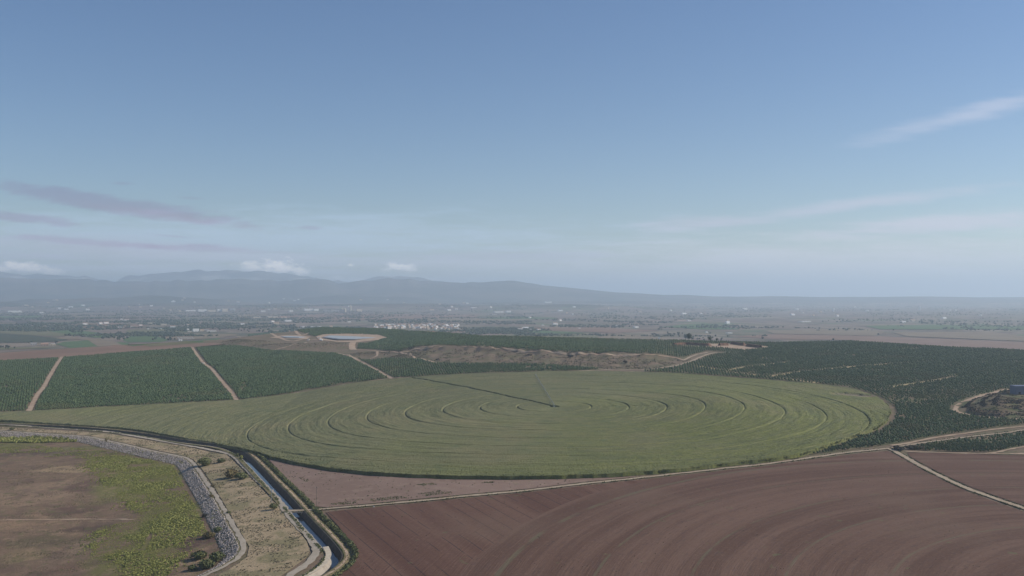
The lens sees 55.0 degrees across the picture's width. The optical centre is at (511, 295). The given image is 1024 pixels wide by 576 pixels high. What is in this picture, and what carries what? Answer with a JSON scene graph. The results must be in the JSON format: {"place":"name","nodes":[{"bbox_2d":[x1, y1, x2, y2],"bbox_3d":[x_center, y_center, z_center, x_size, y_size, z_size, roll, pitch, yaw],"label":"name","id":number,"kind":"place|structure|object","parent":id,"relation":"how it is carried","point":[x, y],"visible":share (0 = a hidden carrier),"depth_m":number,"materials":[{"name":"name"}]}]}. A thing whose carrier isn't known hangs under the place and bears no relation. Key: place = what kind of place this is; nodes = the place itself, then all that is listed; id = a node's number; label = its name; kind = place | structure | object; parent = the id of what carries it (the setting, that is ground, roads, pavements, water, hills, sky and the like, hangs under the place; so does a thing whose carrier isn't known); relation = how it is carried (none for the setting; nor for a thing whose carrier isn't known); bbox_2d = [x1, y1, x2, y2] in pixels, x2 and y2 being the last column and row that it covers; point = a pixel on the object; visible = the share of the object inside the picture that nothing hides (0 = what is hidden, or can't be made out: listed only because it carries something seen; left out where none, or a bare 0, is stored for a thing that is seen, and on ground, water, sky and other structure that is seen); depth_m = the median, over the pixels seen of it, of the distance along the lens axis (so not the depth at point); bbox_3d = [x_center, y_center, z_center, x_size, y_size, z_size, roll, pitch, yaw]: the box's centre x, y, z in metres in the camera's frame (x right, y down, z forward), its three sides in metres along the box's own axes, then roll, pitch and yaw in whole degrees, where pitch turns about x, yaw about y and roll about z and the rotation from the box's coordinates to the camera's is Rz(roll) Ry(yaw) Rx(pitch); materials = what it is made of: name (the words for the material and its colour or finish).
{"place":"outdoors","nodes":[
{"label":"outdoors","id":0,"kind":"place"},
{"bbox_2d":[0,315,41,317],"bbox_3d":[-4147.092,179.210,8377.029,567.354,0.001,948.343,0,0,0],"label":"field","id":1,"kind":"structure","parent":0,"point":[18,316],"depth_m":8379.62,"materials":[{"name":"grey"}]},
{"bbox_2d":[13,320,31,324],"bbox_3d":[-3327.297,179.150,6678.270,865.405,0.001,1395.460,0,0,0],"label":"field","id":2,"kind":"structure","parent":0,"point":[21,321],"depth_m":6767.93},
{"bbox_2d":[0,359,55,411],"bbox_3d":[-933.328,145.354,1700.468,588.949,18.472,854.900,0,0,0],"label":"orchard soil","id":3,"kind":"structure","parent":0,"point":[21,389],"depth_m":1547.23,"materials":[{"name":"brown soil"}]},
{"bbox_2d":[0,334,67,341],"bbox_3d":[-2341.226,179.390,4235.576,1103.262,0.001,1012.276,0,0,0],"label":"field","id":4,"kind":"structure","parent":0,"point":[14,338],"depth_m":4099.76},
{"bbox_2d":[0,331,68,335],"bbox_3d":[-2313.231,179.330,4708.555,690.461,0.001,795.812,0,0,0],"label":"field","id":5,"kind":"structure","parent":0,"point":[45,333],"depth_m":4637.18,"materials":[{"name":"green plant"}]},
{"bbox_2d":[26,357,62,410],"bbox_3d":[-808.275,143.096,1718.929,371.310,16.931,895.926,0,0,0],"label":"orchard track","id":6,"kind":"structure","parent":0,"point":[36,395],"depth_m":1561.78,"materials":[{"name":"beige soil"}]},
{"bbox_2d":[5,519,133,519],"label":"basin track","id":7,"kind":"structure","parent":0,"point":[62,519],"depth_m":723.78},
{"bbox_2d":[51,330,110,337],"bbox_3d":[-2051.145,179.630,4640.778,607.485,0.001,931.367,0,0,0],"label":"field","id":8,"kind":"structure","parent":0,"point":[73,333],"depth_m":4770.37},
{"bbox_2d":[57,340,147,347],"bbox_3d":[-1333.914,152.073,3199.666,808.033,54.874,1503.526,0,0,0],"label":"field","id":9,"kind":"structure","parent":0,"point":[76,344],"depth_m":3600.49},
{"bbox_2d":[0,341,207,349],"bbox_3d":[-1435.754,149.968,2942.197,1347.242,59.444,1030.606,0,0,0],"label":"field","id":10,"kind":"structure","parent":0,"point":[154,344],"depth_m":2557.11,"materials":[{"name":"brown soil"}]},
{"bbox_2d":[56,336,153,345],"bbox_3d":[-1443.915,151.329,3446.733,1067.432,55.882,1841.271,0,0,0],"label":"field","id":11,"kind":"structure","parent":0,"point":[101,342],"depth_m":3915.06,"materials":[{"name":"brown soil"}]},
{"bbox_2d":[69,323,145,328],"bbox_3d":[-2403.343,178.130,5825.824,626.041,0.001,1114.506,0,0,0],"label":"field","id":12,"kind":"structure","parent":0,"point":[131,325],"depth_m":5833.12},
{"bbox_2d":[0,342,220,360],"bbox_3d":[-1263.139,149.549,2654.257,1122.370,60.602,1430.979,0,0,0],"label":"field","id":13,"kind":"structure","parent":0,"point":[56,353],"depth_m":2328.44,"materials":[{"name":"soil"}]},
{"bbox_2d":[0,442,221,575],"bbox_3d":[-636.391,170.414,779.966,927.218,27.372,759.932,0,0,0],"label":"basin floor","id":14,"kind":"structure","parent":0,"point":[26,564],"depth_m":730.36,"materials":[{"name":"brown soil"}]},
{"bbox_2d":[0,464,113,575],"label":"basin weeds","id":15,"kind":"object","parent":14,"relation":"on","point":[48,515],"visible":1,"depth_m":742.33,"materials":[{"name":"green plant"}]},
{"bbox_2d":[0,443,163,461],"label":"basin grass","id":16,"kind":"structure","parent":14,"relation":"on","point":[48,451],"depth_m":1005.50,"materials":[{"name":"green plant"}]},
{"bbox_2d":[209,551,225,560],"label":"bush","id":17,"kind":"object","parent":14,"relation":"on","point":[214,556],"visible":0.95,"depth_m":584.92,"materials":[{"name":"green plant"}]},
{"bbox_2d":[0,431,240,575],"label":"riprap slope","id":18,"kind":"structure","parent":0,"point":[236,539],"depth_m":818.05,"materials":[{"name":"grey stone"}]},
{"bbox_2d":[0,431,238,575],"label":"riprap","id":19,"kind":"object","parent":18,"relation":"on","point":[212,508],"visible":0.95,"depth_m":796.48,"materials":[{"name":"grey stone"}]},
{"bbox_2d":[213,526,221,532],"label":"bush","id":20,"kind":"object","parent":18,"relation":"on","point":[217,529],"visible":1,"depth_m":644.93,"materials":[{"name":"green plant"}]},
{"bbox_2d":[0,430,246,575],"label":"crest path","id":21,"kind":"structure","parent":0,"point":[241,539],"depth_m":709.12,"materials":[{"name":"grey gravel"}]},
{"bbox_2d":[35,351,233,409],"bbox_3d":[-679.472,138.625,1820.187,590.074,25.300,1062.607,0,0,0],"label":"orchard soil","id":22,"kind":"structure","parent":0,"point":[147,403],"depth_m":1363.48,"materials":[{"name":"brown soil"}]},
{"bbox_2d":[123,336,167,341],"bbox_3d":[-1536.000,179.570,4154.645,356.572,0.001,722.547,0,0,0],"label":"field","id":23,"kind":"structure","parent":0,"point":[141,339],"depth_m":4010.67,"materials":[{"name":"green plant"}]},
{"bbox_2d":[125,329,180,333],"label":"field","id":24,"kind":"structure","parent":0,"point":[140,330],"depth_m":5027.55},
{"bbox_2d":[0,427,309,575],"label":"reservoir bank","id":25,"kind":"structure","parent":0,"point":[263,561],"depth_m":666.09,"materials":[{"name":"soil"}]},
{"bbox_2d":[197,457,211,465],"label":"bush","id":26,"kind":"object","parent":25,"relation":"on","point":[204,461],"visible":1,"depth_m":880.59,"materials":[{"name":"green plant"}]},
{"bbox_2d":[216,458,225,462],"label":"bush","id":27,"kind":"object","parent":25,"relation":"on","point":[220,460],"visible":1,"depth_m":890.93,"materials":[{"name":"green plant"}]},
{"bbox_2d":[223,469,239,477],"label":"bush","id":28,"kind":"object","parent":25,"relation":"on","point":[231,473],"visible":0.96,"depth_m":809.32,"materials":[{"name":"green plant"}]},
{"bbox_2d":[233,472,248,478],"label":"bush","id":29,"kind":"object","parent":25,"relation":"on","point":[239,475],"visible":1,"depth_m":800.77,"materials":[{"name":"green plant"}]},
{"bbox_2d":[268,502,277,509],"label":"bush","id":30,"kind":"object","parent":25,"relation":"on","point":[273,505],"visible":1,"depth_m":682.54,"materials":[{"name":"green plant"}]},
{"bbox_2d":[0,424,319,575],"bbox_3d":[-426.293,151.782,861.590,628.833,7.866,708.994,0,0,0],"label":"canal road","id":31,"kind":"structure","parent":0,"point":[313,555],"depth_m":666.26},
{"bbox_2d":[16,423,348,575],"bbox_3d":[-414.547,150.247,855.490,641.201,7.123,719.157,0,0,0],"label":"bank track","id":32,"kind":"structure","parent":0,"point":[338,541],"depth_m":653.39,"materials":[{"name":"brown soil"}]},
{"bbox_2d":[165,334,237,339],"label":"field","id":33,"kind":"structure","parent":0,"point":[206,336],"depth_m":4290.96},
{"bbox_2d":[191,338,218,341],"bbox_3d":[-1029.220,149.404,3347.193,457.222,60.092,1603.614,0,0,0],"label":"field","id":34,"kind":"structure","parent":0,"point":[206,339],"depth_m":4007.99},
{"bbox_2d":[191,347,238,399],"bbox_3d":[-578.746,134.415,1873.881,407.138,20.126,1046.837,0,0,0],"label":"orchard track","id":35,"kind":"structure","parent":0,"point":[230,390],"depth_m":1661.80,"materials":[{"name":"beige soil"}]},
{"bbox_2d":[237,313,274,317],"bbox_3d":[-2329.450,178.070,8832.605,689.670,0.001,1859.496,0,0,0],"label":"field","id":36,"kind":"structure","parent":0,"point":[252,315],"depth_m":8741.96,"materials":[{"name":"grey"}]},
{"bbox_2d":[233,452,338,574],"bbox_3d":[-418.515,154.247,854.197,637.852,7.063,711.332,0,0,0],"label":"canal water","id":37,"kind":"structure","parent":0,"point":[319,540],"depth_m":664.14,"materials":[{"name":"grey liquid"}]},
{"bbox_2d":[237,333,340,341],"bbox_3d":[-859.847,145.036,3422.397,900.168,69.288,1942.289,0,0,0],"label":"plateau track","id":38,"kind":"structure","parent":0,"point":[289,340],"depth_m":2587.45,"materials":[{"name":"brown soil"}]},
{"bbox_2d":[270,335,309,338],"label":"pond bank","id":39,"kind":"structure","parent":0,"point":[305,337],"depth_m":2677.87,"materials":[{"name":"beige soil"}]},
{"bbox_2d":[196,348,387,399],"bbox_3d":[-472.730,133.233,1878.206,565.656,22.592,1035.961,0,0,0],"label":"orchard soil","id":40,"kind":"structure","parent":0,"point":[241,387],"depth_m":1523.48,"materials":[{"name":"brown soil"}]},
{"bbox_2d":[328,336,369,338],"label":"pond water","id":41,"kind":"structure","parent":0,"point":[347,337],"depth_m":2589.48,"materials":[{"name":"grey liquid"}]},
{"bbox_2d":[316,333,386,341],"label":"pond bank","id":42,"kind":"structure","parent":0,"point":[377,337],"depth_m":2595.87,"materials":[{"name":"soil"}]},
{"bbox_2d":[349,342,356,349],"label":"building","id":43,"kind":"structure","parent":0,"point":[351,345],"depth_m":2272.52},
{"bbox_2d":[339,353,392,378],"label":"orchard track","id":44,"kind":"structure","parent":0,"point":[388,376],"depth_m":1771.46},
{"bbox_2d":[278,313,477,319],"bbox_3d":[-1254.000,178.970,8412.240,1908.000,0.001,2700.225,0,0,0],"label":"field","id":45,"kind":"structure","parent":0,"point":[317,316],"depth_m":8368.40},
{"bbox_2d":[399,352,436,362],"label":"plateau track","id":46,"kind":"structure","parent":0,"point":[414,356],"depth_m":1906.17,"materials":[{"name":"beige soil"}]},
{"bbox_2d":[266,457,638,506],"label":"bare field","id":47,"kind":"structure","parent":0,"point":[344,488],"depth_m":734.56,"materials":[{"name":"brown soil"}]},
{"bbox_2d":[282,464,565,504],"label":"field weeds","id":48,"kind":"object","parent":47,"relation":"on","point":[340,503],"visible":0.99,"depth_m":708.22,"materials":[{"name":"green plant"}]},
{"bbox_2d":[392,318,542,320],"bbox_3d":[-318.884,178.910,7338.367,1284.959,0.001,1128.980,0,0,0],"label":"field","id":49,"kind":"structure","parent":0,"point":[468,319],"depth_m":7321.33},
{"bbox_2d":[359,359,596,377],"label":"orchard soil","id":50,"kind":"structure","parent":0,"point":[460,367],"depth_m":1558.84,"materials":[{"name":"brown soil"}]},
{"bbox_2d":[465,327,510,332],"bbox_3d":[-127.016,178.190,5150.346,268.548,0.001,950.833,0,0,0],"label":"field","id":51,"kind":"structure","parent":0,"point":[486,328],"depth_m":5305.15,"materials":[{"name":"plant"}]},
{"bbox_2d":[0,269,1023,352],"bbox_3d":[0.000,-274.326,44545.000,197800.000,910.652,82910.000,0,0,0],"label":"mountains","id":52,"kind":"structure","parent":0,"point":[207,288],"depth_m":14285.76,"materials":[{"name":"grey stone"}]},
{"bbox_2d":[0,302,1023,336],"bbox_3d":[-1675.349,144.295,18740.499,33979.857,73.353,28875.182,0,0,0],"label":"woods","id":53,"kind":"object","parent":52,"relation":"on","point":[190,327],"visible":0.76,"depth_m":6637.90,"materials":[{"name":"green plant"}]},
{"bbox_2d":[0,331,1023,575],"bbox_3d":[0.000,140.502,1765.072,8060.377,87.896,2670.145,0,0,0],"label":"ground","id":54,"kind":"structure","parent":0,"point":[488,353],"depth_m":1624.49,"materials":[{"name":"beige soil"}]},
{"bbox_2d":[0,435,76,442],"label":"reed bed","id":55,"kind":"object","parent":54,"relation":"on","point":[34,439],"visible":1,"depth_m":1070.60,"materials":[{"name":"green plant"}]},
{"bbox_2d":[68,451,215,575],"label":"marsh plants","id":56,"kind":"object","parent":54,"relation":"on","point":[150,487],"visible":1,"depth_m":702.43,"materials":[{"name":"green plant"}]},
{"bbox_2d":[0,427,308,575],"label":"dry tufts","id":57,"kind":"object","parent":54,"relation":"on","point":[275,527],"visible":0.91,"depth_m":689.23,"materials":[{"name":"beige plant"}]},
{"bbox_2d":[1,422,349,575],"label":"canal verge","id":58,"kind":"structure","parent":54,"relation":"on","point":[318,546],"depth_m":699.31,"materials":[{"name":"green plant"}]},
{"bbox_2d":[0,423,350,575],"bbox_3d":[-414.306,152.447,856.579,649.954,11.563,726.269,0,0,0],"label":"irrigation canal","id":59,"kind":"structure","parent":54,"relation":"on","point":[328,539],"depth_m":759.36,"materials":[{"name":"grey concrete"}]},
{"bbox_2d":[301,546,331,575],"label":"concrete apron","id":60,"kind":"object","parent":59,"relation":"on","point":[328,554],"visible":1,"depth_m":561.65,"materials":[{"name":"beige concrete"}]},
{"bbox_2d":[0,422,358,575],"bbox_3d":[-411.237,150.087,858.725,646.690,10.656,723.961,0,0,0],"label":"canal hedge","id":61,"kind":"object","parent":54,"relation":"on","point":[339,532],"visible":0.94,"depth_m":661.80,"materials":[{"name":"green plant"}]},
{"bbox_2d":[188,564,197,570],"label":"bush","id":62,"kind":"object","parent":54,"relation":"on","point":[192,567],"visible":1,"depth_m":570.92,"materials":[{"name":"green plant"}]},
{"bbox_2d":[189,550,206,559],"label":"bush","id":63,"kind":"object","parent":54,"relation":"on","point":[199,554],"visible":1,"depth_m":592.18,"materials":[{"name":"green plant"}]},
{"bbox_2d":[197,559,216,568],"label":"bush","id":64,"kind":"object","parent":54,"relation":"on","point":[206,563],"visible":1,"depth_m":572.27,"materials":[{"name":"green plant"}]},
{"bbox_2d":[203,531,214,537],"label":"bush","id":65,"kind":"object","parent":54,"relation":"on","point":[208,534],"visible":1,"depth_m":637.18,"materials":[{"name":"green plant"}]},
{"bbox_2d":[282,509,302,513],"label":"canal bridge","id":66,"kind":"structure","parent":54,"relation":"on","point":[294,511],"depth_m":673.69,"materials":[{"name":"grey concrete"}]},
{"bbox_2d":[217,339,426,357],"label":"mound scrub","id":67,"kind":"object","parent":54,"relation":"on","point":[270,344],"visible":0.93,"depth_m":2310.24,"materials":[{"name":"green plant"}]},
{"bbox_2d":[322,335,374,338],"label":"pond basin","id":68,"kind":"object","parent":54,"relation":"on","point":[338,338],"visible":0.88,"depth_m":2583.63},
{"bbox_2d":[0,371,891,479],"bbox_3d":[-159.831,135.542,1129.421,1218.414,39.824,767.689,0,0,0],"label":"maize crop","id":69,"kind":"object","parent":54,"relation":"on","point":[480,424],"visible":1,"depth_m":1039.63,"materials":[{"name":"green plant"}]},
{"bbox_2d":[70,402,891,477],"bbox_3d":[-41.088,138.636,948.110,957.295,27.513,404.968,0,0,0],"label":"maize edge","id":70,"kind":"object","parent":54,"relation":"on","point":[770,459],"visible":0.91,"depth_m":831.26,"materials":[{"name":"green plant"}]},
{"bbox_2d":[384,347,690,368],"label":"scarp scrub","id":71,"kind":"object","parent":54,"relation":"on","point":[597,359],"visible":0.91,"depth_m":1715.79,"materials":[{"name":"green plant"}]},
{"bbox_2d":[282,430,1023,512],"bbox_3d":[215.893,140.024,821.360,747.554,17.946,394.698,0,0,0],"label":"road verge","id":72,"kind":"structure","parent":54,"relation":"on","point":[761,465],"depth_m":743.05,"materials":[{"name":"beige plant"}]},
{"bbox_2d":[893,445,904,450],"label":"bramble","id":73,"kind":"object","parent":54,"relation":"on","point":[899,448],"visible":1,"depth_m":859.96,"materials":[{"name":"green plant"}]},
{"bbox_2d":[904,444,924,449],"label":"bramble","id":74,"kind":"object","parent":54,"relation":"on","point":[910,446],"visible":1,"depth_m":867.41,"materials":[{"name":"green plant"}]},
{"bbox_2d":[960,390,1023,417],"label":"terrace scrub","id":75,"kind":"object","parent":54,"relation":"on","point":[987,401],"visible":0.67,"depth_m":1108.50,"materials":[{"name":"green plant"}]},
{"bbox_2d":[1010,385,1023,394],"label":"shed","id":76,"kind":"structure","parent":54,"relation":"on","point":[1016,389],"depth_m":1134.97,"materials":[{"name":"blue metal"}]},
{"bbox_2d":[0,0,1023,296],"label":"sky","id":77,"kind":"structure","parent":0,"point":[733,148],"materials":[{"name":"blue"}]},
{"bbox_2d":[353,345,683,359],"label":"plateau track","id":78,"kind":"structure","parent":0,"point":[557,352],"depth_m":1796.33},
{"bbox_2d":[485,317,555,318],"bbox_3d":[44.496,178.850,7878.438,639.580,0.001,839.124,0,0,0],"label":"field","id":79,"kind":"structure","parent":0,"point":[522,318],"depth_m":7636.63,"materials":[{"name":"grey"}]},
{"bbox_2d":[497,334,598,337],"bbox_3d":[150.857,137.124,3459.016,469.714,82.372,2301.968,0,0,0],"label":"field","id":80,"kind":"structure","parent":0,"point":[585,336],"depth_m":4380.46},
{"bbox_2d":[528,331,577,333],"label":"field","id":81,"kind":"structure","parent":0,"point":[556,332],"depth_m":4748.06,"materials":[{"name":"green plant"}]},
{"bbox_2d":[288,448,886,510],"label":"farm road","id":82,"kind":"structure","parent":0,"point":[588,482],"depth_m":729.04,"materials":[{"name":"brown soil"}]},
{"bbox_2d":[531,327,658,332],"bbox_3d":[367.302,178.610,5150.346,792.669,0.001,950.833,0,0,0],"label":"field","id":83,"kind":"structure","parent":0,"point":[602,330],"depth_m":5161.40,"materials":[{"name":"soil"}]},
{"bbox_2d":[594,334,665,339],"bbox_3d":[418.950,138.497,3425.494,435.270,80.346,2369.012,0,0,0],"label":"field","id":84,"kind":"structure","parent":0,"point":[632,337],"depth_m":4180.45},
{"bbox_2d":[299,329,1023,454],"bbox_3d":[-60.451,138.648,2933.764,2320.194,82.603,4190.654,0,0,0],"label":"orchard soil","id":85,"kind":"structure","parent":0,"point":[966,410],"depth_m":1343.23,"materials":[{"name":"brown soil"}]},
{"bbox_2d":[0,327,1023,444],"bbox_3d":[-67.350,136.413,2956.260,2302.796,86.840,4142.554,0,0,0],"label":"orchard rows","id":86,"kind":"object","parent":85,"relation":"on","point":[242,364],"visible":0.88,"depth_m":1645.90,"materials":[{"name":"green plant"}]},
{"bbox_2d":[585,351,744,370],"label":"plateau road","id":87,"kind":"structure","parent":0,"point":[662,367],"depth_m":1618.37,"materials":[{"name":"beige soil"}]},
{"bbox_2d":[326,451,1023,575],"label":"ploughed field","id":88,"kind":"structure","parent":0,"point":[539,527],"depth_m":612.05,"materials":[{"name":"soil"}]},
{"bbox_2d":[672,342,710,345],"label":"quarry bank","id":89,"kind":"structure","parent":0,"point":[692,343],"depth_m":2048.35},
{"bbox_2d":[663,323,735,328],"bbox_3d":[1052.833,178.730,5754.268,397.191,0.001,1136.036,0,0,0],"label":"field","id":90,"kind":"structure","parent":0,"point":[687,325],"depth_m":5664.17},
{"bbox_2d":[681,344,767,349],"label":"quarry floor","id":91,"kind":"structure","parent":0,"point":[734,346],"depth_m":2023.08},
{"bbox_2d":[730,342,745,345],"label":"quarry bank","id":92,"kind":"structure","parent":0,"point":[739,343],"depth_m":2061.81,"materials":[{"name":"soil"}]},
{"bbox_2d":[746,344,762,347],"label":"quarry bank","id":93,"kind":"structure","parent":0,"point":[753,345],"depth_m":2004.42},
{"bbox_2d":[766,328,883,335],"bbox_3d":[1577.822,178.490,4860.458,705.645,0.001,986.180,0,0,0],"label":"field","id":94,"kind":"structure","parent":0,"point":[868,332],"depth_m":4871.64,"materials":[{"name":"soil"}]},
{"bbox_2d":[772,362,908,375],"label":"orchard break","id":95,"kind":"object","parent":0,"point":[820,369],"visible":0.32,"depth_m":1560.89,"materials":[{"name":"green plant"}]},
{"bbox_2d":[737,334,1023,349],"bbox_3d":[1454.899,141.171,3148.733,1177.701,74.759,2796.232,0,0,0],"label":"field","id":96,"kind":"structure","parent":0,"point":[966,343],"depth_m":3899.34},
{"bbox_2d":[868,325,1023,329],"bbox_3d":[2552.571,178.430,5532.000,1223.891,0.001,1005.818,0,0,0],"label":"field","id":97,"kind":"structure","parent":0,"point":[927,327],"depth_m":5478.14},
{"bbox_2d":[887,448,1023,508],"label":"side road","id":98,"kind":"structure","parent":0,"point":[937,474],"depth_m":737.92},
{"bbox_2d":[891,429,1023,447],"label":"orchard road","id":99,"kind":"structure","parent":0,"point":[960,437],"depth_m":926.65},
{"bbox_2d":[892,426,1023,445],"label":"field track","id":100,"kind":"structure","parent":0,"point":[952,435],"depth_m":938.56,"materials":[{"name":"beige soil"}]},
{"bbox_2d":[893,331,1023,340],"bbox_3d":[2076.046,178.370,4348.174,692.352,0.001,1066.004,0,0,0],"label":"field","id":101,"kind":"structure","parent":0,"point":[984,335],"depth_m":4381.93,"materials":[{"name":"brown soil"}]},
{"bbox_2d":[906,451,1023,453],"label":"field track","id":102,"kind":"structure","parent":0,"point":[973,453],"depth_m":845.45,"materials":[{"name":"brown soil"}]},
{"bbox_2d":[908,453,1023,504],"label":"ploughed field","id":103,"kind":"structure","parent":0,"point":[1001,476],"depth_m":776.47,"materials":[{"name":"soil"}]},
{"bbox_2d":[911,434,1023,451],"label":"orchard soil","id":104,"kind":"structure","parent":0,"point":[974,448],"depth_m":866.70,"materials":[{"name":"brown soil"}]},
{"bbox_2d":[966,389,1008,400],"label":"dirt road","id":105,"kind":"structure","parent":0,"point":[985,394],"depth_m":1243.66,"materials":[{"name":"beige soil"}]},
{"bbox_2d":[952,396,1023,418],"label":"dirt road","id":106,"kind":"structure","parent":0,"point":[955,407],"depth_m":1118.41,"materials":[{"name":"beige soil"}]},
{"bbox_2d":[984,446,1023,453],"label":"field track","id":107,"kind":"structure","parent":0,"point":[1004,450],"depth_m":858.61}
]}

